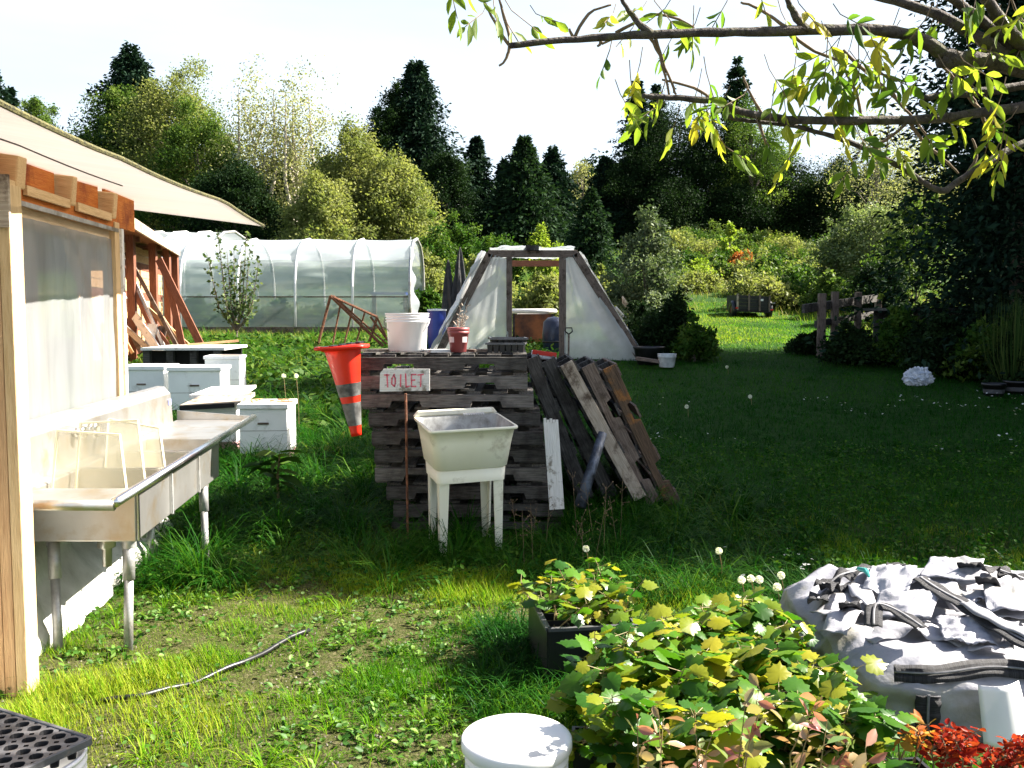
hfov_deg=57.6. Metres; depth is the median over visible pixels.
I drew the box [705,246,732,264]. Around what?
shrub
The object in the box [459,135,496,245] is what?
conifer
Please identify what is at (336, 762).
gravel
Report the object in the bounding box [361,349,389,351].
loose board
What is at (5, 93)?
conifer
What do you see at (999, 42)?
willow tree
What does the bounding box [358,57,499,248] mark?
conifer
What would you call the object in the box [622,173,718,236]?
broadleaf tree
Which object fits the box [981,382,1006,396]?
black pot
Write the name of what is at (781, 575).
dandelion
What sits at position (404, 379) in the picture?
toilet sign
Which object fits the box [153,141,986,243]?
woods
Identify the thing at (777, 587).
dandelion
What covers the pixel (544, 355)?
painted board
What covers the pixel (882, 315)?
rail fence
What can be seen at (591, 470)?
metal pipe
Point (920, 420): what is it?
lawn
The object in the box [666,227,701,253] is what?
shrub
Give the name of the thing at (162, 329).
board
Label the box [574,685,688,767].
potted vine
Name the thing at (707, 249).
shrub
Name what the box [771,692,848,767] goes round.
potted blueberry
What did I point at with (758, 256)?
shrub
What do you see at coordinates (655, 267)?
pear shrub
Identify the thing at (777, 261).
shrub
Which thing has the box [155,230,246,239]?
polytunnel
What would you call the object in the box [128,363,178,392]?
beehive
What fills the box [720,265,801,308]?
shrub
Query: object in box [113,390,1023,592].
clover
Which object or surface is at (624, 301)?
rubble board
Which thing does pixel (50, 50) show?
sky
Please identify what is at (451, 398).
wooden pallet
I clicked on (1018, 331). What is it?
ornamental grass
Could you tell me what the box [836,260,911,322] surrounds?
shrub
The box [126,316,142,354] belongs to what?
board
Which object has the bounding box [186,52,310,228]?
broadleaf tree
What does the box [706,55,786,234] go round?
conifer
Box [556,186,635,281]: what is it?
conifer
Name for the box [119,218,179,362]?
lumber shed
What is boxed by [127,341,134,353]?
board
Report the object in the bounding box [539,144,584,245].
conifer
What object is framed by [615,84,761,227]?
broadleaf tree
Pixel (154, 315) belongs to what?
board
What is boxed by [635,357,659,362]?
grey beam
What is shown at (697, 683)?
potted vine
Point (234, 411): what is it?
beehive
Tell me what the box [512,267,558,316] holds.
shrub
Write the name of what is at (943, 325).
bramble
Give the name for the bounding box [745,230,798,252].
shrub
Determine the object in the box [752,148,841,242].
broadleaf tree
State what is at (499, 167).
conifer
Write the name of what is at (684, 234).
shrub
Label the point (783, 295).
shrub
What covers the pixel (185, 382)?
beehive
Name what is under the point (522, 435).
wooden pallet
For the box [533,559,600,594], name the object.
vine seedling
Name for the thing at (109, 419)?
acrylic panel
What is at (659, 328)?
bush
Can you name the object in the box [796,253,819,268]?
shrub
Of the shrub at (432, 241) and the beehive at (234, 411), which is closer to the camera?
the beehive at (234, 411)
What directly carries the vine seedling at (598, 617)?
in the seedling crate
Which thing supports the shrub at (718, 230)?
on the ground at (396, 622)
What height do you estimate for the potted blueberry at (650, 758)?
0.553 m
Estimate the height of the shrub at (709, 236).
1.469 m
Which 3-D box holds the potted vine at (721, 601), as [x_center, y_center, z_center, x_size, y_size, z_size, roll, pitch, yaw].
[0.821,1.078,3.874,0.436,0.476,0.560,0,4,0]
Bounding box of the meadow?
[183,247,993,345]
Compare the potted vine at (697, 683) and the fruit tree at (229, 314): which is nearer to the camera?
the potted vine at (697, 683)
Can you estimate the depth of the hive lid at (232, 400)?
8.88 m
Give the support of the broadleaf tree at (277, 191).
on the ground at (396, 622)
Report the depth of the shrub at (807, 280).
30.54 m
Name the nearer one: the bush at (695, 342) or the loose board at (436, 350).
the loose board at (436, 350)
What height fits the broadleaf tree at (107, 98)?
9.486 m
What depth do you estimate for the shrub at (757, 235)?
50.08 m
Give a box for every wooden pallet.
[361,350,526,372]
[361,366,527,390]
[361,382,533,409]
[368,398,539,427]
[372,414,543,446]
[374,430,545,463]
[375,447,545,482]
[386,462,548,500]
[391,497,560,533]
[393,481,562,518]
[527,352,593,498]
[541,355,617,499]
[556,354,646,501]
[575,356,660,504]
[595,358,679,506]
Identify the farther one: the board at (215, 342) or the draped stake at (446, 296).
the draped stake at (446, 296)
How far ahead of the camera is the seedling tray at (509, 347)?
6.74 m
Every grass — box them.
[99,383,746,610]
[129,326,595,462]
[136,377,787,588]
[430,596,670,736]
[535,465,887,595]
[687,302,872,349]
[974,290,1023,380]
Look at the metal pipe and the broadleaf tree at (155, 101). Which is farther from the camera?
the broadleaf tree at (155, 101)
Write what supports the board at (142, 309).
on the ground at (396, 622)
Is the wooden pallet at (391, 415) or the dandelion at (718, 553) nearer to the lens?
the dandelion at (718, 553)
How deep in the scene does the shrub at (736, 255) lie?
41.51 m
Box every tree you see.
[15,95,61,128]
[57,82,184,225]
[93,53,269,231]
[134,93,273,238]
[163,149,287,239]
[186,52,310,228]
[203,230,262,336]
[211,127,309,239]
[242,54,351,229]
[267,165,381,239]
[288,104,413,239]
[338,77,431,235]
[347,144,450,255]
[404,146,488,234]
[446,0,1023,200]
[569,158,594,220]
[583,143,675,240]
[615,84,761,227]
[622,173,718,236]
[655,115,780,232]
[695,180,811,239]
[699,92,809,232]
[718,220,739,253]
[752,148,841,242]
[767,151,906,241]
[797,89,920,224]
[801,157,951,243]
[851,127,960,241]
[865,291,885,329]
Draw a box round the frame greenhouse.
[430,245,638,360]
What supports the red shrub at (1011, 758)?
on the ground at (396, 622)
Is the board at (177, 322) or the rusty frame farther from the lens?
the rusty frame
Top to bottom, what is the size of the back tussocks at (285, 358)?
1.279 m
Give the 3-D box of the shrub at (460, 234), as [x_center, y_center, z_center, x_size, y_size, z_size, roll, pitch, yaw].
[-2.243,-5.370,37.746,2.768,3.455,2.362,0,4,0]
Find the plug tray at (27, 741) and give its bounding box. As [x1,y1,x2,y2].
[0,708,91,767]
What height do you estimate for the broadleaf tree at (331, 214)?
5.098 m
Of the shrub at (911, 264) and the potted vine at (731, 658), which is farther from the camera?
the shrub at (911, 264)
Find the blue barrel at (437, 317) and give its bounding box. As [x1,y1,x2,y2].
[427,309,446,348]
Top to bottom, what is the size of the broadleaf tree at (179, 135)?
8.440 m
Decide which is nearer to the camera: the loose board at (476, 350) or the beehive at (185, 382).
the loose board at (476, 350)
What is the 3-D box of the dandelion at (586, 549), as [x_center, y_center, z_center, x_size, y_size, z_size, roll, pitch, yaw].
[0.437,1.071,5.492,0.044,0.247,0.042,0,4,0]
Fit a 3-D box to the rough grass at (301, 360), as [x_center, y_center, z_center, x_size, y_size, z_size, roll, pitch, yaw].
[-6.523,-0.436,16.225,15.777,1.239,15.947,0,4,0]
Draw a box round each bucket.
[44,747,87,767]
[384,313,429,351]
[461,713,571,767]
[658,353,676,367]
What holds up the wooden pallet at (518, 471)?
on the wooden pallet at (529, 490)
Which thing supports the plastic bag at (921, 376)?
on the ground at (396, 622)
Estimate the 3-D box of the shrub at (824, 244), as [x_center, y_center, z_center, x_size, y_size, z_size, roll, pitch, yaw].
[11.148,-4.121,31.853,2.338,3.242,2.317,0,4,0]
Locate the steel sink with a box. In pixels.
[30,386,256,652]
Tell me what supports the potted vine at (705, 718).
on the ground at (396, 622)
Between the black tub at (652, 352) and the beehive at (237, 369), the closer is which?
the beehive at (237, 369)
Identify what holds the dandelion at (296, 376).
on the ground at (396, 622)
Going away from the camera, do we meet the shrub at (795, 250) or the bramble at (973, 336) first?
the bramble at (973, 336)
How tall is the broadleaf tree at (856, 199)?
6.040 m
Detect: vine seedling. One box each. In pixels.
[507,562,583,605]
[520,559,569,612]
[525,567,606,628]
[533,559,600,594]
[558,577,622,624]
[567,581,619,609]
[570,571,632,610]
[572,574,657,623]
[579,557,626,586]
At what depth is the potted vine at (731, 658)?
3.40 m
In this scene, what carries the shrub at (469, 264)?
on the ground at (396, 622)
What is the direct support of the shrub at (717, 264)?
on the ground at (396, 622)
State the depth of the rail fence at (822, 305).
16.90 m
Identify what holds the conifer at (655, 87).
on the ground at (396, 622)
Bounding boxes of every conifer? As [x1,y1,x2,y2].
[0,72,13,103]
[3,86,21,108]
[59,40,192,231]
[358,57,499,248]
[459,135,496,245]
[464,134,575,252]
[484,156,507,233]
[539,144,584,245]
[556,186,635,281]
[579,155,640,247]
[608,78,668,245]
[645,83,675,242]
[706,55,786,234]
[802,0,1023,379]
[861,0,1017,335]
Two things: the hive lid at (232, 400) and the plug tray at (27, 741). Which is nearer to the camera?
the plug tray at (27, 741)
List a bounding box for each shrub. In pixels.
[408,209,466,279]
[414,284,442,312]
[422,247,444,297]
[442,208,482,274]
[463,253,523,313]
[472,232,529,295]
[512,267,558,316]
[522,222,563,292]
[594,263,614,304]
[600,198,694,323]
[656,221,710,241]
[658,268,731,291]
[660,227,692,235]
[662,235,682,255]
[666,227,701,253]
[667,228,694,240]
[668,244,707,266]
[674,258,722,278]
[677,238,719,258]
[685,257,708,270]
[689,234,721,253]
[691,227,707,240]
[696,232,722,243]
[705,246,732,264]
[706,218,736,237]
[707,256,741,278]
[710,258,751,277]
[714,228,760,253]
[715,264,772,295]
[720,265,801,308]
[728,248,752,265]
[729,245,772,277]
[735,251,792,276]
[742,227,769,248]
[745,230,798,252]
[749,240,790,259]
[750,231,812,254]
[754,275,805,306]
[757,263,773,275]
[758,257,814,280]
[761,227,783,245]
[773,263,829,282]
[773,282,803,307]
[774,274,808,286]
[782,255,812,266]
[782,271,850,298]
[785,242,820,257]
[786,244,809,265]
[794,286,812,307]
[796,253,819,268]
[797,267,853,312]
[802,216,861,284]
[805,233,830,249]
[809,197,920,288]
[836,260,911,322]
[857,192,950,307]
[884,709,941,767]
[918,718,985,767]
[973,733,1023,767]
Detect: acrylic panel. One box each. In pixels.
[51,430,127,487]
[74,419,145,487]
[105,418,165,466]
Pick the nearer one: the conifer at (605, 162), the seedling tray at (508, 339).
the seedling tray at (508, 339)
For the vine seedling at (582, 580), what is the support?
in the seedling crate
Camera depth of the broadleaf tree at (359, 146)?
40.27 m
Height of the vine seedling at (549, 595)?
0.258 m
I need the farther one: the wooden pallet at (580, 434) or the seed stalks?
the wooden pallet at (580, 434)
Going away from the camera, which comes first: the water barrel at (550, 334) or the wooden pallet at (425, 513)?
the wooden pallet at (425, 513)
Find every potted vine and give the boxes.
[544,650,645,767]
[556,610,670,716]
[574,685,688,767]
[627,602,732,684]
[633,660,765,755]
[655,635,811,707]
[657,698,773,767]
[663,592,753,650]
[701,586,803,636]
[735,614,818,693]
[737,661,840,767]
[768,653,887,704]
[786,695,919,767]
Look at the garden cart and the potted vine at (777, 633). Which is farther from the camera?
the garden cart
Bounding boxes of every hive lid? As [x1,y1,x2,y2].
[179,392,254,410]
[189,385,255,397]
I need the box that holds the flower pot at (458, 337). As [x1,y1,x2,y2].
[447,302,470,351]
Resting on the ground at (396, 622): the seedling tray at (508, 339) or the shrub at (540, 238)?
the shrub at (540, 238)
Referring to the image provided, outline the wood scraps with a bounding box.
[250,398,292,402]
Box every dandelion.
[294,374,298,412]
[582,545,589,557]
[715,547,722,583]
[737,576,745,591]
[747,575,754,587]
[755,575,762,595]
[773,583,781,622]
[777,571,784,589]
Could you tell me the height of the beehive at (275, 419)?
0.622 m
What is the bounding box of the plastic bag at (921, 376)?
[902,366,934,385]
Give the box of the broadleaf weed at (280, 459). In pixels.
[241,449,304,497]
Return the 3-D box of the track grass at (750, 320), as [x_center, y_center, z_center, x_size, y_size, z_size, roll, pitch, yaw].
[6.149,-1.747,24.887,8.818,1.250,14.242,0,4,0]
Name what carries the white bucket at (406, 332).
on the wooden pallet at (470, 362)
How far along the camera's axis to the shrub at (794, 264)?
37.06 m
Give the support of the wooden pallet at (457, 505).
on the wooden pallet at (425, 513)
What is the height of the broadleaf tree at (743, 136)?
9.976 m
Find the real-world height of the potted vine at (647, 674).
0.544 m
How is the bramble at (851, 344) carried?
on the ground at (396, 622)
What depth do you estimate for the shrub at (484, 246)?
33.48 m
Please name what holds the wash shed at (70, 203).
on the ground at (396, 622)
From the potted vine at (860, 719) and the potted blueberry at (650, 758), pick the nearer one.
the potted blueberry at (650, 758)
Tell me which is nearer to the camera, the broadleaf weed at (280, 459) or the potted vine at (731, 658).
the potted vine at (731, 658)
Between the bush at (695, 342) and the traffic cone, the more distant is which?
the bush at (695, 342)
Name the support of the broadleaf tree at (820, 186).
on the ground at (396, 622)
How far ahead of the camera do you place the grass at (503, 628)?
4.06 m
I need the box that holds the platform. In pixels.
[140,345,246,364]
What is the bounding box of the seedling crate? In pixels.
[528,593,637,688]
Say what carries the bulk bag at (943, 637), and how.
on the ground at (396, 622)
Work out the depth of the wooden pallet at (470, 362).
6.56 m
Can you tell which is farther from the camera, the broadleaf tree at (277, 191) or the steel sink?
the broadleaf tree at (277, 191)
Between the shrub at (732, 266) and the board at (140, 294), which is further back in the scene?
the shrub at (732, 266)
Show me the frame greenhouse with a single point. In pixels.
(589, 314)
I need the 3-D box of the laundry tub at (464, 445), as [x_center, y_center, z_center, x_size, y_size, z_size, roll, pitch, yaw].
[-0.318,0.659,6.273,0.601,0.956,0.514,-1,4,-18]
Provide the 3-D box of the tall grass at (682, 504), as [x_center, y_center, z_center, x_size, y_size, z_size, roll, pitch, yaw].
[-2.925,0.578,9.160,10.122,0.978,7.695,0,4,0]
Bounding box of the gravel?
[1,549,983,767]
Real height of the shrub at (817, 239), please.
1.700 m
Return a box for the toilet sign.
[380,369,429,538]
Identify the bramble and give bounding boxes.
[783,330,826,355]
[814,314,889,365]
[871,304,929,368]
[889,304,987,376]
[932,315,1009,382]
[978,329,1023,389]
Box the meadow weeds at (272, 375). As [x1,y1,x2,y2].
[127,332,568,437]
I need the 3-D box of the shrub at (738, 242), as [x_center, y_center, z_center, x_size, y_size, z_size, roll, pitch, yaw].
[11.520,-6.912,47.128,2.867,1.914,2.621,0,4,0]
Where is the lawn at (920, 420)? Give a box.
[562,320,1023,605]
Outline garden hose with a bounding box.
[99,628,310,703]
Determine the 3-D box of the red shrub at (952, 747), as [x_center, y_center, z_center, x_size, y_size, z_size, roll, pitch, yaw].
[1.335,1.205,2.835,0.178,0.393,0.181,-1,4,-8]
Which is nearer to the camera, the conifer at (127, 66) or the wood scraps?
the wood scraps
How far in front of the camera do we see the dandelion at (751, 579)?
4.93 m
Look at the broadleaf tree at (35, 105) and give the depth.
48.77 m
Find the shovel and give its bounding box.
[565,327,574,359]
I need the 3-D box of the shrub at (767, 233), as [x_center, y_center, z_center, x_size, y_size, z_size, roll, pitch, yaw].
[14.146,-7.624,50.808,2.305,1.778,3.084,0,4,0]
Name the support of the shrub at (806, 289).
on the ground at (396, 622)
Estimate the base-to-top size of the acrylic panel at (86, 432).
0.492 m
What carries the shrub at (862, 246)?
on the ground at (396, 622)
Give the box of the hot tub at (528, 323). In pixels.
[512,309,556,342]
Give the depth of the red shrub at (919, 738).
2.98 m
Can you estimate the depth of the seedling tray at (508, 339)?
6.78 m
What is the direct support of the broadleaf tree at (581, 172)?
on the ground at (396, 622)
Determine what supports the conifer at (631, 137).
on the ground at (396, 622)
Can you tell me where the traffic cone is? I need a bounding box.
[314,341,369,436]
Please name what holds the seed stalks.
on the ground at (396, 622)
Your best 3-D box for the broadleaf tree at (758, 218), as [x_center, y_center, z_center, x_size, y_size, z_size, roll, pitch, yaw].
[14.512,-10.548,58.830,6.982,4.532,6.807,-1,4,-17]
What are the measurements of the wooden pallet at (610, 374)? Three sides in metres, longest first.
1.160 x 1.001 x 0.132 m
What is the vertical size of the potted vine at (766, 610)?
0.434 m
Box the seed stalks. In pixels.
[509,470,628,564]
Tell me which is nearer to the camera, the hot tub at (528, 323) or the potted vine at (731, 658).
the potted vine at (731, 658)
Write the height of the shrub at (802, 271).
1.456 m
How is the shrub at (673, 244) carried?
on the ground at (396, 622)
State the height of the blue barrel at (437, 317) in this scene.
0.801 m
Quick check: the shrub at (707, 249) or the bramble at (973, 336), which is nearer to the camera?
the bramble at (973, 336)
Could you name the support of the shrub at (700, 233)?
on the ground at (396, 622)
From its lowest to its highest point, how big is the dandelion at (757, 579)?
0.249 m
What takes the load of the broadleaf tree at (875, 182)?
on the ground at (396, 622)
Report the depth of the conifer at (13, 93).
54.76 m
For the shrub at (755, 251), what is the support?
on the ground at (396, 622)
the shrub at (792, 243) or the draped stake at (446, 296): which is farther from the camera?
the shrub at (792, 243)
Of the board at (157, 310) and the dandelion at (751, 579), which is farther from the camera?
the board at (157, 310)
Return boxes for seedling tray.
[485,342,526,351]
[488,337,527,342]
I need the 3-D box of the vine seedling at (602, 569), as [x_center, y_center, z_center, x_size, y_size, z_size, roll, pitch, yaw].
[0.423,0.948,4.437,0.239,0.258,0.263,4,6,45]
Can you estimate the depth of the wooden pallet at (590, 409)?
6.96 m
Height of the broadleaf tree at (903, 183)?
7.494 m
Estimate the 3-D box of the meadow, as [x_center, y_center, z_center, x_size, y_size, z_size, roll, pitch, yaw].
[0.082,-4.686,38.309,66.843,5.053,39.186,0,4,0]
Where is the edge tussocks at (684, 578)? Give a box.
[516,458,925,612]
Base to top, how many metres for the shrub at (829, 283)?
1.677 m
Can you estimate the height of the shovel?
0.792 m
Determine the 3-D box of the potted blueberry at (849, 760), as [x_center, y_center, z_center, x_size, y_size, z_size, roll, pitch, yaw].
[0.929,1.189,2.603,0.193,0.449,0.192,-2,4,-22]
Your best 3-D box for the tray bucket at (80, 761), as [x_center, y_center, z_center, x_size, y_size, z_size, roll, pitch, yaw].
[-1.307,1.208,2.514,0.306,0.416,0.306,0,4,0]
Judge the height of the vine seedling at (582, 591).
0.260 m
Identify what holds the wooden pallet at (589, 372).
on the ground at (396, 622)
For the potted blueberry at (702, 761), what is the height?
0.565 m
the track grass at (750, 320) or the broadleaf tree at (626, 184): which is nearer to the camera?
the track grass at (750, 320)
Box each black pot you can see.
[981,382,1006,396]
[1003,380,1023,394]
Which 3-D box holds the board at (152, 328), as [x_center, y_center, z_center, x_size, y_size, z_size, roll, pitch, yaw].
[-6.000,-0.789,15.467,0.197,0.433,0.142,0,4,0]
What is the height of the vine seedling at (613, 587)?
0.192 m
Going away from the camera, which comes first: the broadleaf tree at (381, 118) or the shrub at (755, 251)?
the shrub at (755, 251)
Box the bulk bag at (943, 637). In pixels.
[780,556,1023,751]
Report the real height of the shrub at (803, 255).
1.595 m
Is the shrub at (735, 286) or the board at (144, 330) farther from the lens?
the shrub at (735, 286)
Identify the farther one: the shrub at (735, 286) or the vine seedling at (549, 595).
the shrub at (735, 286)
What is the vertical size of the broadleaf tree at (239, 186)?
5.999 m
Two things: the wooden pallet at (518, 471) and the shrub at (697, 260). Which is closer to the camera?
the wooden pallet at (518, 471)
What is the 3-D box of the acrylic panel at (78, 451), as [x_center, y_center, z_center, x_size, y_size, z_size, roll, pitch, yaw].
[-2.094,0.447,4.910,0.415,0.508,0.142,0,4,0]
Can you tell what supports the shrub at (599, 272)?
on the ground at (396, 622)
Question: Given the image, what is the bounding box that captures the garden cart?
[727,294,774,317]
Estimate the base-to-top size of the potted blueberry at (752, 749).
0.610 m
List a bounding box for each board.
[124,252,177,344]
[125,267,160,345]
[126,297,162,350]
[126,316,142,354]
[127,326,152,350]
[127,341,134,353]
[137,283,165,350]
[145,323,157,345]
[148,306,189,344]
[156,257,202,342]
[157,316,178,344]
[157,327,170,344]
[158,326,166,336]
[165,282,185,344]
[187,340,238,345]
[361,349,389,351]
[423,349,449,352]
[466,349,499,351]
[531,350,556,359]
[615,306,625,320]
[622,296,630,313]
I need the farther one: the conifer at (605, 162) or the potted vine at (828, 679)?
the conifer at (605, 162)
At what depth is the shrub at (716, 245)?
48.79 m
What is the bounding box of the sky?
[0,0,1015,240]
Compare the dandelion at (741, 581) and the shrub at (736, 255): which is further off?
the shrub at (736, 255)
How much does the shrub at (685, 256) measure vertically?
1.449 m
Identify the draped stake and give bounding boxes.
[442,259,452,316]
[449,247,465,309]
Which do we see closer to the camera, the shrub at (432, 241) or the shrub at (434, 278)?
the shrub at (434, 278)
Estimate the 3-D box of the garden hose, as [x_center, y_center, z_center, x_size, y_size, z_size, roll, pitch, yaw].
[-1.311,1.275,4.236,0.147,0.044,1.134,3,5,36]
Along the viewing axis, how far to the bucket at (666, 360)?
14.70 m
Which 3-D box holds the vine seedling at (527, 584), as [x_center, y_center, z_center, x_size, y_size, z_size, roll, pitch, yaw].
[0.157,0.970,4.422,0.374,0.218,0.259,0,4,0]
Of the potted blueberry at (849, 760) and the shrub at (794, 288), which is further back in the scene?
the shrub at (794, 288)
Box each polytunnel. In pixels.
[137,237,424,332]
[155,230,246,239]
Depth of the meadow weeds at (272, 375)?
14.05 m
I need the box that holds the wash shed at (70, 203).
[0,99,264,696]
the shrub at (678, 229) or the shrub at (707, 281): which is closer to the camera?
the shrub at (707, 281)
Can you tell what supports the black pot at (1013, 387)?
on the ground at (396, 622)
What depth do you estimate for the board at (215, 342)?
13.01 m
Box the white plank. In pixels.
[544,418,563,509]
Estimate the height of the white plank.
0.635 m
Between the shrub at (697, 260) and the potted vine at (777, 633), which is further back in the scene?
the shrub at (697, 260)
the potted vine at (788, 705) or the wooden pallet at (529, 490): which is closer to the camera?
the potted vine at (788, 705)
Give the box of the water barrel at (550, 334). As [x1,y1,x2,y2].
[542,317,558,353]
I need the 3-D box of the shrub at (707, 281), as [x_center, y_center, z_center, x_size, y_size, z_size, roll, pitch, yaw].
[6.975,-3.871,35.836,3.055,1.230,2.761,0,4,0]
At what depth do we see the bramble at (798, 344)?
16.84 m
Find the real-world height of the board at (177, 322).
1.248 m
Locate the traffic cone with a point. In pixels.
(344, 361)
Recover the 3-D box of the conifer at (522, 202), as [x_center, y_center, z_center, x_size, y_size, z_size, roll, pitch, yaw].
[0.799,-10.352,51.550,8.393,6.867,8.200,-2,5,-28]
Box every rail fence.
[802,292,881,355]
[863,308,973,340]
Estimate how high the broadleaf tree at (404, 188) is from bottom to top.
5.932 m
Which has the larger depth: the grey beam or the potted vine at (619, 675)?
the grey beam
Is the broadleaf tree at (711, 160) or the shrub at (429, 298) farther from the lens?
the broadleaf tree at (711, 160)
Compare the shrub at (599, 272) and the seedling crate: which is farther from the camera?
the shrub at (599, 272)
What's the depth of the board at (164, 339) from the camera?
15.43 m
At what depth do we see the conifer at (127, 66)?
51.13 m
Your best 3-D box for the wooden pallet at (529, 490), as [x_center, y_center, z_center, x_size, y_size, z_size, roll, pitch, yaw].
[-0.283,0.741,7.158,1.220,0.130,1.021,0,4,1]
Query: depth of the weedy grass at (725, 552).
5.90 m
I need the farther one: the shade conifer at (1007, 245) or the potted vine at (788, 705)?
the shade conifer at (1007, 245)
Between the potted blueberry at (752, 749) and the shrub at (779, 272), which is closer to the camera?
the potted blueberry at (752, 749)
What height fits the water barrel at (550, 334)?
0.680 m
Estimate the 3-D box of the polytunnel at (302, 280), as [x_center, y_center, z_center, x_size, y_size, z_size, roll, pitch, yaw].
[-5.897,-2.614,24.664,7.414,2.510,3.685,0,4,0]
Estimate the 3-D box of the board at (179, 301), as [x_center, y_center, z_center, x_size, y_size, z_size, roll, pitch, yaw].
[-5.511,-1.320,15.509,1.265,1.620,0.082,3,5,35]
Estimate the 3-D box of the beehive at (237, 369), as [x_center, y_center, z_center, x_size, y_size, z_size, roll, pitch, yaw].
[-3.477,0.005,11.330,0.430,0.710,0.530,-1,4,-8]
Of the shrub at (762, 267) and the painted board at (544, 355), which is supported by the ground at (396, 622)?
the shrub at (762, 267)
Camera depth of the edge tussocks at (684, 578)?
6.11 m
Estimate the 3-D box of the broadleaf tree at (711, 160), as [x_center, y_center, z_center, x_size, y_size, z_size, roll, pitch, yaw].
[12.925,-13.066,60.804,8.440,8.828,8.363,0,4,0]
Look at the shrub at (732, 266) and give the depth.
39.56 m
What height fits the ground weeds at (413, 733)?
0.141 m
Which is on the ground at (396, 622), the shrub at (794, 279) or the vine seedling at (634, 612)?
the shrub at (794, 279)
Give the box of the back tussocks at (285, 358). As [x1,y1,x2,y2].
[171,325,583,437]
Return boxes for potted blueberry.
[624,706,688,767]
[679,724,727,767]
[724,673,782,767]
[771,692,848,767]
[816,729,887,767]
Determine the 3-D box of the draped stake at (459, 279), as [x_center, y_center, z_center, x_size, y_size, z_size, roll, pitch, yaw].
[-1.044,-1.697,18.333,0.366,1.974,0.364,2,4,20]
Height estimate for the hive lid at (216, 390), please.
0.100 m
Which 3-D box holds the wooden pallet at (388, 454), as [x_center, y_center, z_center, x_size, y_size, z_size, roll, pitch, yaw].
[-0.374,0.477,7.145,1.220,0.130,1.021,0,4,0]
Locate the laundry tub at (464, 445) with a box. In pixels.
[413,407,517,555]
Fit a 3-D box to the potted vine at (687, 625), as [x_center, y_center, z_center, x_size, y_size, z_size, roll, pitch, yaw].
[0.597,1.107,3.630,0.414,0.464,0.458,3,5,37]
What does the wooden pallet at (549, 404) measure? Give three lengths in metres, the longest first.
1.160 x 1.001 x 0.132 m
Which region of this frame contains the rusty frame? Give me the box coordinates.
[317,295,387,348]
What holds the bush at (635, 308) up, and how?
on the ground at (396, 622)
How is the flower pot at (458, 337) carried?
on the wooden pallet at (470, 362)
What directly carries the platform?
on the ground at (396, 622)
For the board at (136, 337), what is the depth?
15.39 m
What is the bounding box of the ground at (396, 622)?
[0,244,1023,767]
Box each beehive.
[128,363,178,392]
[166,364,230,414]
[184,405,239,450]
[203,354,246,385]
[237,399,296,463]
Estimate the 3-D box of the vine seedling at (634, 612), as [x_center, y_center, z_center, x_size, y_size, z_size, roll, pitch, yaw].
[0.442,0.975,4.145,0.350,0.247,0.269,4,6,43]
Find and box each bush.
[624,300,656,345]
[630,284,718,358]
[669,311,722,362]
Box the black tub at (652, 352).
[633,346,664,364]
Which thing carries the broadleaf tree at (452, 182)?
on the ground at (396, 622)
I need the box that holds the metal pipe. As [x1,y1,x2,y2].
[574,431,606,508]
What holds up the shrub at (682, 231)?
on the ground at (396, 622)
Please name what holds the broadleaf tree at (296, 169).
on the ground at (396, 622)
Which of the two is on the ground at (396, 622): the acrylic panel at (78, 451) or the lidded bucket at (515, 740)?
the lidded bucket at (515, 740)
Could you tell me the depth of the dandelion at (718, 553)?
5.39 m
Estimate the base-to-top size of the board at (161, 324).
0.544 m
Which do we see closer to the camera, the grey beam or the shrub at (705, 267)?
the grey beam
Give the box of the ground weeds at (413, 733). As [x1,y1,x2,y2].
[0,536,1023,767]

